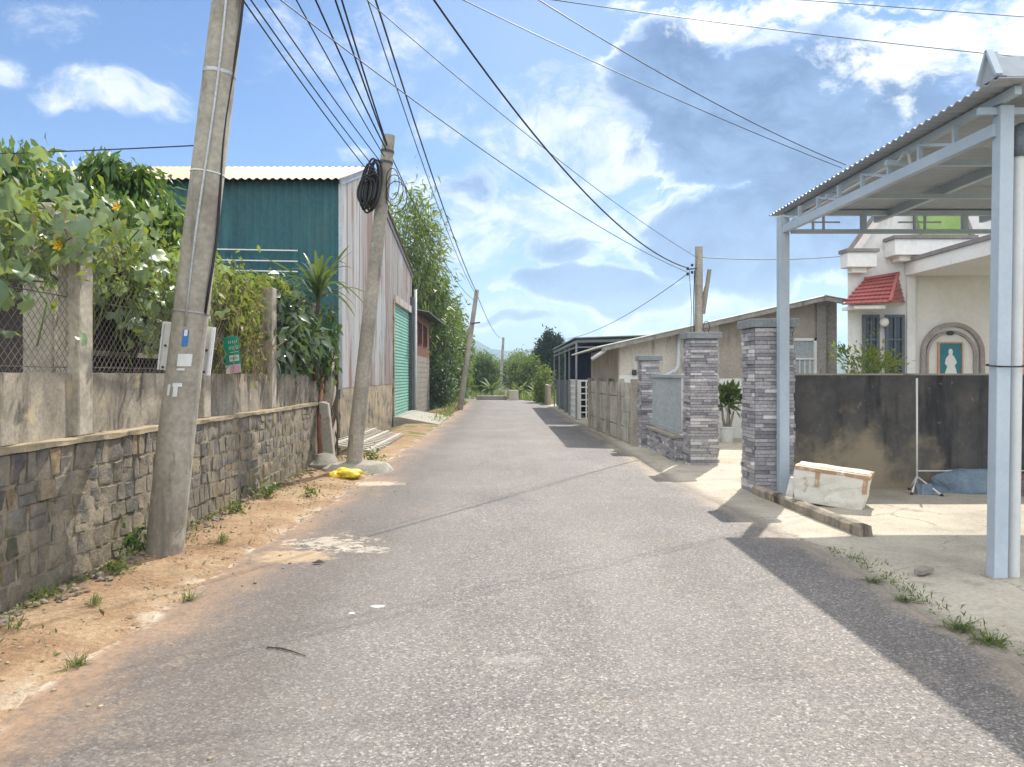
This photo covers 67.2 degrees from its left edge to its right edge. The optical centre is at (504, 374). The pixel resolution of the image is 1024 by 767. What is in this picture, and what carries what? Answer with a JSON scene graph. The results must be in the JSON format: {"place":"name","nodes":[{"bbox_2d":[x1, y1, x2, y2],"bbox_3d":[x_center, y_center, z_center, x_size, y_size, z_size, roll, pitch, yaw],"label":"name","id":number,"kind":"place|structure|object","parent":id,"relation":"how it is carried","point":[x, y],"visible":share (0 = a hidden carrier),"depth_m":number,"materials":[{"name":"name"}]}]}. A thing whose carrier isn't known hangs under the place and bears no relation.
{"place":"outdoors","nodes":[
{"label":"outdoors","id":0,"kind":"place"},
{"bbox_2d":[0,401,468,721],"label":"dirt verge","id":1,"kind":"structure","parent":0,"point":[64,617],"depth_m":5.32,"materials":[{"name":"soil"}]},
{"bbox_2d":[0,610,41,634],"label":"grass tuft","id":2,"kind":"object","parent":1,"relation":"on","point":[19,623],"visible":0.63,"depth_m":4.44,"materials":[{"name":"green plant"}]},
{"bbox_2d":[26,576,59,600],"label":"grass tuft","id":3,"kind":"object","parent":1,"relation":"on","point":[45,590],"visible":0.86,"depth_m":5.10,"materials":[{"name":"green plant"}]},
{"bbox_2d":[54,647,97,670],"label":"grass tuft","id":4,"kind":"object","parent":1,"relation":"on","point":[80,663],"visible":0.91,"depth_m":3.97,"materials":[{"name":"green plant"}]},
{"bbox_2d":[74,589,111,606],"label":"grass tuft","id":5,"kind":"object","parent":1,"relation":"on","point":[95,601],"visible":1,"depth_m":4.91,"materials":[{"name":"green plant"}]},
{"bbox_2d":[103,547,141,576],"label":"weed","id":6,"kind":"object","parent":1,"relation":"on","point":[113,565],"visible":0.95,"depth_m":5.63,"materials":[{"name":"green plant"}]},
{"bbox_2d":[114,509,146,555],"bbox_3d":[-3.022,1.324,6.320,0.414,0.461,0.514,0,0,0],"label":"weed","id":7,"kind":"object","parent":1,"relation":"on","point":[135,542],"visible":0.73,"depth_m":6.30,"materials":[{"name":"green plant"}]},
{"bbox_2d":[0,215,326,613],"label":"boundary wall","id":8,"kind":"structure","parent":1,"relation":"on","point":[78,439],"depth_m":6.09,"materials":[{"name":"stone"}]},
{"bbox_2d":[0,211,303,373],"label":"chain link fence","id":9,"kind":"object","parent":8,"relation":"on","point":[2,365],"visible":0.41,"depth_m":6.49,"materials":[{"name":"metal"}]},
{"bbox_2d":[0,145,260,370],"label":"squash vine","id":10,"kind":"object","parent":9,"relation":"on","point":[55,246],"visible":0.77,"depth_m":5.87,"materials":[{"name":"green plant"}]},
{"bbox_2d":[133,250,285,387],"bbox_3d":[-3.601,-0.691,9.645,1.344,2.008,3.709,0,0,0],"label":"bush","id":11,"kind":"object","parent":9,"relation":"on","point":[237,319],"visible":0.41,"depth_m":9.63,"materials":[{"name":"green plant"}]},
{"bbox_2d":[223,336,240,373],"bbox_3d":[-3.192,-0.234,9.001,0.231,0.453,0.019,0,0,14],"label":"sign","id":12,"kind":"object","parent":9,"relation":"attached to","point":[229,343],"visible":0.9,"depth_m":9.00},
{"bbox_2d":[243,267,343,395],"bbox_3d":[-3.418,-0.618,12.346,1.316,2.011,3.587,0,0,0],"label":"bush","id":13,"kind":"object","parent":9,"relation":"on","point":[305,344],"visible":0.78,"depth_m":11.94,"materials":[{"name":"green plant"}]},
{"bbox_2d":[262,246,364,380],"bbox_3d":[-3.420,-1.034,13.112,1.942,2.269,1.852,0,0,0],"label":"spiky plant","id":14,"kind":"object","parent":8,"relation":"on","point":[319,278],"visible":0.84,"depth_m":13.10,"materials":[{"name":"green plant"}]},
{"bbox_2d":[0,456,346,627],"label":"rubble","id":15,"kind":"object","parent":1,"relation":"on","point":[99,575],"visible":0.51,"depth_m":5.52,"materials":[{"name":"stone"}]},
{"bbox_2d":[0,454,371,652],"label":"leaf litter","id":16,"kind":"object","parent":1,"relation":"on","point":[176,559],"visible":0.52,"depth_m":6.01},
{"bbox_2d":[145,0,244,555],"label":"utility pole","id":17,"kind":"object","parent":1,"relation":"on","point":[169,499],"visible":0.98,"depth_m":6.24,"materials":[{"name":"concrete"}]},
{"bbox_2d":[0,145,192,153],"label":"overhead cable","id":18,"kind":"object","parent":17,"relation":"attached to","point":[108,149],"visible":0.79,"depth_m":6.87,"materials":[{"name":"black rubber"}]},
{"bbox_2d":[157,321,215,375],"bbox_3d":[-2.700,-0.225,6.520,0.494,0.459,0.044,0,0,0],"label":"signboard back","id":19,"kind":"object","parent":17,"relation":"attached to","point":[164,345],"visible":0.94,"depth_m":6.52,"materials":[{"name":"white plastic"}]},
{"bbox_2d":[244,1,373,177],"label":"overhead cable","id":20,"kind":"object","parent":17,"relation":"attached to","point":[300,81],"visible":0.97,"depth_m":7.88,"materials":[{"name":"black rubber"}]},
{"bbox_2d":[250,0,376,170],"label":"overhead cable","id":21,"kind":"object","parent":17,"relation":"attached to","point":[307,79],"visible":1,"depth_m":8.09,"materials":[{"name":"black rubber"}]},
{"bbox_2d":[264,0,381,163],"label":"overhead cable","id":22,"kind":"object","parent":17,"relation":"attached to","point":[317,75],"visible":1,"depth_m":8.33,"materials":[{"name":"black rubber"}]},
{"bbox_2d":[296,0,383,155],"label":"overhead cable","id":23,"kind":"object","parent":17,"relation":"attached to","point":[336,73],"visible":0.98,"depth_m":8.97,"materials":[{"name":"black rubber"}]},
{"bbox_2d":[367,1,475,294],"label":"overhead cable","id":24,"kind":"object","parent":17,"relation":"attached to","point":[410,128],"visible":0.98,"depth_m":13.94,"materials":[{"name":"black rubber"}]},
{"bbox_2d":[375,0,476,292],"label":"overhead cable","id":25,"kind":"object","parent":17,"relation":"attached to","point":[380,15],"visible":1,"depth_m":14.28,"materials":[{"name":"black rubber"}]},
{"bbox_2d":[280,0,688,272],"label":"overhead cable","id":26,"kind":"object","parent":17,"relation":"attached to","point":[450,126],"visible":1,"depth_m":8.84,"materials":[{"name":"black rubber"}]},
{"bbox_2d":[367,0,695,256],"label":"overhead cable","id":27,"kind":"object","parent":17,"relation":"attached to","point":[504,116],"visible":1,"depth_m":9.71,"materials":[{"name":"black rubber"}]},
{"bbox_2d":[433,0,688,268],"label":"overhead cable","id":28,"kind":"object","parent":17,"relation":"attached to","point":[492,81],"visible":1,"depth_m":10.47,"materials":[{"name":"black rubber"}]},
{"bbox_2d":[463,0,841,167],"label":"overhead cable","id":29,"kind":"object","parent":17,"relation":"attached to","point":[639,82],"visible":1,"depth_m":9.16,"materials":[{"name":"black rubber"}]},
{"bbox_2d":[539,0,845,164],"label":"overhead cable","id":30,"kind":"object","parent":17,"relation":"attached to","point":[679,83],"visible":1,"depth_m":9.57,"materials":[{"name":"black rubber"}]},
{"bbox_2d":[554,0,1009,55],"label":"overhead cable","id":31,"kind":"object","parent":17,"relation":"attached to","point":[767,28],"visible":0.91,"depth_m":7.51,"materials":[{"name":"black rubber"}]},
{"bbox_2d":[803,0,1023,16],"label":"overhead cable","id":32,"kind":"object","parent":17,"relation":"attached to","point":[910,8],"visible":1,"depth_m":8.67,"materials":[{"name":"black rubber"}]},
{"bbox_2d":[0,455,390,656],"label":"ground weeds","id":33,"kind":"object","parent":1,"relation":"on","point":[87,578],"visible":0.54,"depth_m":6.62,"materials":[{"name":"green plant"}]},
{"bbox_2d":[0,456,440,759],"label":"pebbles","id":34,"kind":"object","parent":1,"relation":"on","point":[102,705],"visible":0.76,"depth_m":5.90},
{"bbox_2d":[223,493,250,513],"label":"weed","id":35,"kind":"object","parent":1,"relation":"on","point":[239,505],"visible":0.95,"depth_m":8.17,"materials":[{"name":"green plant"}]},
{"bbox_2d":[247,474,279,498],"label":"weed","id":36,"kind":"object","parent":1,"relation":"on","point":[268,493],"visible":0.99,"depth_m":9.20,"materials":[{"name":"green plant"}]},
{"bbox_2d":[300,481,323,497],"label":"weed","id":37,"kind":"object","parent":1,"relation":"on","point":[311,490],"visible":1,"depth_m":9.35,"materials":[{"name":"green plant"}]},
{"bbox_2d":[317,374,323,453],"bbox_3d":[-3.097,0.740,12.896,0.114,1.525,1.280,0,0,-12],"label":"rusty pipe","id":38,"kind":"object","parent":1,"relation":"on","point":[319,437],"visible":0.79,"depth_m":12.86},
{"bbox_2d":[309,452,337,468],"bbox_3d":[-2.831,1.369,12.099,0.503,0.302,0.429,0,0,0],"label":"boulder","id":39,"kind":"object","parent":1,"relation":"on","point":[322,460],"visible":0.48,"depth_m":11.98,"materials":[{"name":"stone"}]},
{"bbox_2d":[319,402,335,456],"bbox_3d":[-3.000,1.001,13.025,0.277,1.097,0.150,0,0,0],"label":"concrete slab","id":40,"kind":"object","parent":1,"relation":"on","point":[327,432],"depth_m":12.95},
{"bbox_2d":[318,340,338,454],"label":"gate pillar","id":41,"kind":"structure","parent":1,"relation":"on","point":[331,397],"depth_m":13.92,"materials":[{"name":"concrete"}]},
{"bbox_2d":[328,467,366,478],"bbox_3d":[-2.267,1.422,11.136,0.569,0.167,0.301,0,0,0],"label":"plastic bag","id":42,"kind":"object","parent":1,"relation":"on","point":[344,472],"visible":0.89,"depth_m":11.04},
{"bbox_2d":[322,460,393,474],"bbox_3d":[-2.289,1.436,11.934,1.095,0.228,0.888,0,0,0],"label":"concrete footing","id":43,"kind":"object","parent":1,"relation":"on","point":[371,467],"visible":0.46,"depth_m":11.72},
{"bbox_2d":[346,134,394,463],"bbox_3d":[-2.090,-1.015,11.900,0.789,5.391,0.244,0,0,0],"label":"utility pole","id":44,"kind":"object","parent":1,"relation":"on","point":[360,396],"visible":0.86,"depth_m":11.81,"materials":[{"name":"concrete"}]},
{"bbox_2d":[315,0,385,148],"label":"overhead cable","id":45,"kind":"object","parent":44,"relation":"attached to","point":[319,8],"visible":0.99,"depth_m":9.51,"materials":[{"name":"black rubber"}]},
{"bbox_2d":[334,0,386,145],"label":"overhead cable","id":46,"kind":"object","parent":44,"relation":"attached to","point":[336,3],"visible":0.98,"depth_m":9.96,"materials":[{"name":"black rubber"}]},
{"bbox_2d":[341,0,386,142],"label":"overhead cable","id":47,"kind":"object","parent":44,"relation":"attached to","point":[362,66],"visible":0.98,"depth_m":10.08,"materials":[{"name":"black rubber"}]},
{"bbox_2d":[357,158,406,213],"bbox_3d":[-1.869,-2.888,11.714,0.762,0.851,0.210,0,0,-5],"label":"cable coil","id":48,"kind":"object","parent":44,"relation":"hanging from","point":[369,188],"visible":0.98,"depth_m":11.68,"materials":[{"name":"black rubber"}]},
{"bbox_2d":[393,160,473,299],"bbox_3d":[-1.505,-3.179,22.450,0.016,0.659,21.110,0,0,2],"label":"overhead cable","id":49,"kind":"object","parent":44,"relation":"attached to","point":[424,224],"visible":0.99,"depth_m":15.80,"materials":[{"name":"black rubber"}]},
{"bbox_2d":[338,428,402,452],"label":"slatted ramp","id":50,"kind":"structure","parent":1,"relation":"on","point":[381,439],"depth_m":16.20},
{"bbox_2d":[363,442,385,460],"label":"weed","id":51,"kind":"object","parent":1,"relation":"on","point":[371,454],"visible":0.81,"depth_m":13.09,"materials":[{"name":"green plant"}]},
{"bbox_2d":[393,410,448,426],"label":"concrete ramp","id":52,"kind":"structure","parent":1,"relation":"on","point":[413,416],"depth_m":23.96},
{"bbox_2d":[429,340,463,408],"bbox_3d":[-2.960,0.291,35.693,2.254,3.856,4.446,0,0,0],"label":"hedge shrub","id":53,"kind":"object","parent":1,"relation":"on","point":[440,380],"visible":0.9,"depth_m":34.83,"materials":[{"name":"green plant"}]},
{"bbox_2d":[436,288,480,400],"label":"hedge tree","id":54,"kind":"object","parent":1,"relation":"on","point":[459,375],"visible":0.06,"depth_m":42.23,"materials":[{"name":"green plant"}]},
{"bbox_2d":[421,400,467,421],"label":"grass","id":55,"kind":"structure","parent":0,"point":[450,411],"depth_m":30.17,"materials":[{"name":"green plant"}]},
{"bbox_2d":[430,377,555,404],"bbox_3d":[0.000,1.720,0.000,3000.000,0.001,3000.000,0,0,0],"label":"ground","id":56,"kind":"structure","parent":0,"point":[505,390],"depth_m":80.27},
{"bbox_2d":[28,166,416,450],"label":"warehouse","id":57,"kind":"structure","parent":56,"relation":"on","point":[287,217],"depth_m":16.32,"materials":[{"name":"paint"}]},
{"bbox_2d":[403,309,442,411],"bbox_3d":[-4.907,-0.734,31.200,4.324,4.868,6.411,0,0,0],"label":"brick annex","id":58,"kind":"object","parent":56,"relation":"on","point":[424,318],"visible":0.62,"depth_m":31.27,"materials":[{"name":"grey brick"}]},
{"bbox_2d":[388,157,464,354],"bbox_3d":[-4.899,-4.077,35.945,6.211,11.377,6.715,0,0,0],"label":"bamboo clump","id":59,"kind":"object","parent":56,"relation":"on","point":[419,256],"visible":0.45,"depth_m":35.08,"materials":[{"name":"green plant"}]},
{"bbox_2d":[408,251,472,407],"bbox_3d":[-3.943,-1.486,37.767,4.778,9.320,7.401,0,0,0],"label":"hedge tree","id":60,"kind":"object","parent":56,"relation":"on","point":[447,335],"visible":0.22,"depth_m":36.37,"materials":[{"name":"green plant"}]},
{"bbox_2d":[457,290,479,409],"bbox_3d":[-1.565,-0.974,32.981,1.029,5.378,0.251,0,0,3],"label":"utility pole","id":61,"kind":"object","parent":56,"relation":"on","point":[466,365],"visible":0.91,"depth_m":32.91,"materials":[{"name":"concrete"}]},
{"bbox_2d":[469,351,503,395],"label":"tree","id":62,"kind":"object","parent":56,"relation":"on","point":[483,363],"visible":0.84,"depth_m":59.48,"materials":[{"name":"green plant"}]},
{"bbox_2d":[480,378,503,395],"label":"banana plant","id":63,"kind":"object","parent":56,"relation":"on","point":[490,388],"visible":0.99,"depth_m":52.80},
{"bbox_2d":[477,396,506,399],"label":"wall","id":64,"kind":"structure","parent":56,"relation":"on","point":[491,397],"depth_m":46.10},
{"bbox_2d":[499,337,504,391],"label":"utility pole","id":65,"kind":"object","parent":56,"relation":"on","point":[502,357],"visible":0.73,"depth_m":71.90,"materials":[{"name":"concrete"}]},
{"bbox_2d":[465,389,555,401],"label":"undergrowth","id":66,"kind":"object","parent":56,"relation":"on","point":[525,397],"visible":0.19,"depth_m":51.83,"materials":[{"name":"green plant"}]},
{"bbox_2d":[496,357,525,388],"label":"tree","id":67,"kind":"object","parent":56,"relation":"on","point":[507,383],"visible":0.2,"depth_m":94.44,"materials":[{"name":"green plant"}]},
{"bbox_2d":[504,348,543,393],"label":"tree","id":68,"kind":"object","parent":56,"relation":"on","point":[518,378],"visible":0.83,"depth_m":61.44,"materials":[{"name":"green plant"}]},
{"bbox_2d":[530,359,556,403],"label":"flowering shrub","id":69,"kind":"object","parent":56,"relation":"on","point":[539,386],"visible":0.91,"depth_m":41.55,"materials":[{"name":"green plant"}]},
{"bbox_2d":[529,323,566,392],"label":"conifer","id":70,"kind":"object","parent":56,"relation":"on","point":[548,344],"visible":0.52,"depth_m":63.40,"materials":[{"name":"green plant"}]},
{"bbox_2d":[0,397,1023,766],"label":"road","id":71,"kind":"structure","parent":0,"point":[524,583],"depth_m":4.18,"materials":[{"name":"asphalt"}]},
{"bbox_2d":[174,587,206,602],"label":"grass tuft","id":72,"kind":"object","parent":71,"relation":"on","point":[189,598],"visible":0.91,"depth_m":5.12,"materials":[{"name":"green plant"}]},
{"bbox_2d":[0,0,1023,351],"label":"sky","id":73,"kind":"structure","parent":0,"point":[82,74],"materials":[{"name":"blue"}]},
{"bbox_2d":[472,340,847,372],"bbox_3d":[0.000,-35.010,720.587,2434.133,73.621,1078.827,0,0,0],"label":"hills","id":74,"kind":"structure","parent":0,"point":[495,352],"depth_m":1162.36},
{"bbox_2d":[544,404,1023,675],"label":"concrete yard","id":75,"kind":"structure","parent":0,"point":[945,536],"depth_m":6.99,"materials":[{"name":"concrete"}]},
{"bbox_2d":[545,384,550,404],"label":"garden wall","id":76,"kind":"structure","parent":75,"relation":"on","point":[547,394],"depth_m":38.51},
{"bbox_2d":[556,379,567,411],"bbox_3d":[2.470,0.825,32.900,0.035,1.250,8.000,0,0,0],"label":"sheet fence","id":77,"kind":"object","parent":75,"relation":"on","point":[561,393],"visible":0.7,"depth_m":33.55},
{"bbox_2d":[570,379,587,418],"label":"breeze block wall","id":78,"kind":"structure","parent":75,"relation":"on","point":[572,398],"depth_m":25.75,"materials":[{"name":"white paint"}]},
{"bbox_2d":[553,335,645,419],"bbox_3d":[4.599,0.092,31.321,4.600,3.016,11.858,0,0,0],"label":"carport","id":79,"kind":"object","parent":75,"relation":"on","point":[577,367],"visible":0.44,"depth_m":28.37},
{"bbox_2d":[588,378,638,445],"bbox_3d":[2.575,0.840,19.025,0.156,1.520,5.913,0,0,-3],"label":"slab fence","id":80,"kind":"object","parent":75,"relation":"on","point":[617,413],"visible":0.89,"depth_m":18.34,"materials":[{"name":"concrete"}]},
{"bbox_2d":[635,355,661,447],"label":"stone pillar","id":81,"kind":"structure","parent":75,"relation":"on","point":[648,366],"depth_m":15.74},
{"bbox_2d":[646,425,683,461],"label":"stone wall","id":82,"kind":"structure","parent":75,"relation":"on","point":[666,443],"depth_m":13.87,"materials":[{"name":"stone"}]},
{"bbox_2d":[650,374,681,433],"bbox_3d":[2.990,0.500,14.400,0.060,1.020,2.600,0,0,0],"label":"corrugated panel","id":83,"kind":"object","parent":82,"relation":"on","point":[666,401],"visible":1,"depth_m":14.17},
{"bbox_2d":[686,246,710,331],"bbox_3d":[4.260,-0.590,16.994,0.550,4.480,0.203,0,0,0],"label":"utility pole","id":84,"kind":"object","parent":75,"relation":"on","point":[701,294],"visible":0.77,"depth_m":16.93,"materials":[{"name":"concrete"}]},
{"bbox_2d":[680,332,721,465],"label":"stone pillar","id":85,"kind":"structure","parent":75,"relation":"on","point":[701,399],"depth_m":12.59,"materials":[{"name":"stone"}]},
{"bbox_2d":[571,295,847,437],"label":"grey shed house","id":86,"kind":"structure","parent":75,"relation":"on","point":[814,333],"depth_m":18.00,"materials":[{"name":"beige paint"}]},
{"bbox_2d":[793,338,816,372],"bbox_3d":[6.920,-0.330,17.965,0.680,1.060,0.070,0,0,0],"label":"window","id":87,"kind":"structure","parent":86,"relation":"in","point":[805,350],"depth_m":17.97,"materials":[{"name":"white plastic"}]},
{"bbox_2d":[718,378,742,441],"bbox_3d":[4.874,0.775,17.001,0.864,1.411,0.884,0,0,31],"label":"potted plant","id":88,"kind":"object","parent":75,"relation":"on","point":[729,394],"visible":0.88,"depth_m":16.88,"materials":[{"name":"green plant"}]},
{"bbox_2d":[737,319,799,492],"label":"stone pillar","id":89,"kind":"structure","parent":75,"relation":"on","point":[758,462],"depth_m":9.61,"materials":[{"name":"stone"}]},
{"bbox_2d":[752,485,872,536],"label":"kerb","id":90,"kind":"structure","parent":75,"relation":"on","point":[846,524],"depth_m":7.90,"materials":[{"name":"concrete"}]},
{"bbox_2d":[786,461,874,509],"bbox_3d":[3.701,1.262,8.787,0.910,0.493,0.506,0,0,30],"label":"foam box","id":91,"kind":"object","parent":75,"relation":"on","point":[830,485],"visible":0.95,"depth_m":8.59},
{"bbox_2d":[822,322,915,372],"bbox_3d":[6.861,0.243,14.549,1.731,2.525,1.180,0,0,0],"label":"bush","id":92,"kind":"object","parent":75,"relation":"on","point":[871,354],"visible":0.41,"depth_m":14.54,"materials":[{"name":"green plant"}]},
{"bbox_2d":[769,49,1023,579],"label":"steel canopy","id":93,"kind":"object","parent":75,"relation":"on","point":[956,158],"visible":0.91,"depth_m":6.63,"materials":[{"name":"metal"}]},
{"bbox_2d":[985,122,1023,576],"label":"drain pipe","id":94,"kind":"object","parent":93,"relation":"attached to","point":[1014,521],"visible":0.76,"depth_m":5.62,"materials":[{"name":"plastic"}]},
{"bbox_2d":[793,373,1023,487],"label":"stained wall","id":95,"kind":"structure","parent":75,"relation":"on","point":[865,421],"depth_m":10.02,"materials":[{"name":"paint"}]},
{"bbox_2d":[824,546,1023,664],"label":"edge weeds","id":96,"kind":"object","parent":75,"relation":"on","point":[907,589],"visible":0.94,"depth_m":5.14,"materials":[{"name":"green plant"}]},
{"bbox_2d":[914,566,933,574],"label":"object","id":97,"kind":"object","parent":75,"relation":"on","point":[922,570],"visible":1,"depth_m":5.71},
{"bbox_2d":[915,483,934,494],"bbox_3d":[5.198,1.418,9.553,0.191,0.158,0.187,0,0,0],"label":"plastic bag","id":98,"kind":"object","parent":75,"relation":"on","point":[923,489],"visible":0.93,"depth_m":9.49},
{"bbox_2d":[838,216,1023,372],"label":"white house","id":99,"kind":"structure","parent":75,"relation":"on","point":[922,301],"depth_m":16.00,"materials":[{"name":"paint"}]},
{"bbox_2d":[862,315,879,372],"bbox_3d":[7.585,-0.325,15.975,0.350,1.850,0.070,0,0,0],"label":"window","id":100,"kind":"structure","parent":99,"relation":"in","point":[867,328],"depth_m":15.95,"materials":[{"name":"grey glass"}]},
{"bbox_2d":[885,315,904,372],"bbox_3d":[8.080,-0.325,15.975,0.400,1.850,0.070,0,0,0],"label":"window","id":101,"kind":"structure","parent":99,"relation":"in","point":[895,330],"depth_m":15.96,"materials":[{"name":"grey glass"}]},
{"bbox_2d":[920,615,989,632],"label":"grass tuft","id":102,"kind":"object","parent":75,"relation":"on","point":[956,626],"visible":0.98,"depth_m":4.54,"materials":[{"name":"green plant"}]},
{"bbox_2d":[929,468,987,493],"bbox_3d":[5.835,1.332,9.719,1.333,0.316,0.468,0,0,0],"label":"tarpaulin","id":103,"kind":"object","parent":75,"relation":"on","point":[965,481],"visible":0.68,"depth_m":9.60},
{"bbox_2d":[908,378,1023,495],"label":"drying rack","id":104,"kind":"object","parent":75,"relation":"on","point":[915,480],"visible":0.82,"depth_m":9.71,"materials":[{"name":"white plastic"}]},
{"bbox_2d":[966,625,1016,648],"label":"grass tuft","id":105,"kind":"object","parent":75,"relation":"on","point":[1000,641],"visible":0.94,"depth_m":4.31,"materials":[{"name":"green plant"}]},
{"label":"garden soil","id":106,"kind":"structure","parent":0,"visible":0},
{"bbox_2d":[23,203,70,372],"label":"old pillar","id":107,"kind":"structure","parent":106,"relation":"on","point":[35,331],"depth_m":6.90,"materials":[{"name":"metal"}]},
{"bbox_2d":[0,133,123,250],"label":"mango tree","id":108,"kind":"object","parent":106,"relation":"on","point":[21,172],"visible":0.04,"depth_m":9.34,"materials":[{"name":"green plant"}]},
{"bbox_2d":[0,238,164,372],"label":"garden shed","id":109,"kind":"structure","parent":106,"relation":"on","point":[14,339],"depth_m":8.90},
{"bbox_2d":[1,145,217,372],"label":"mango tree","id":110,"kind":"object","parent":106,"relation":"on","point":[129,177],"visible":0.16,"depth_m":9.09,"materials":[{"name":"green plant"}]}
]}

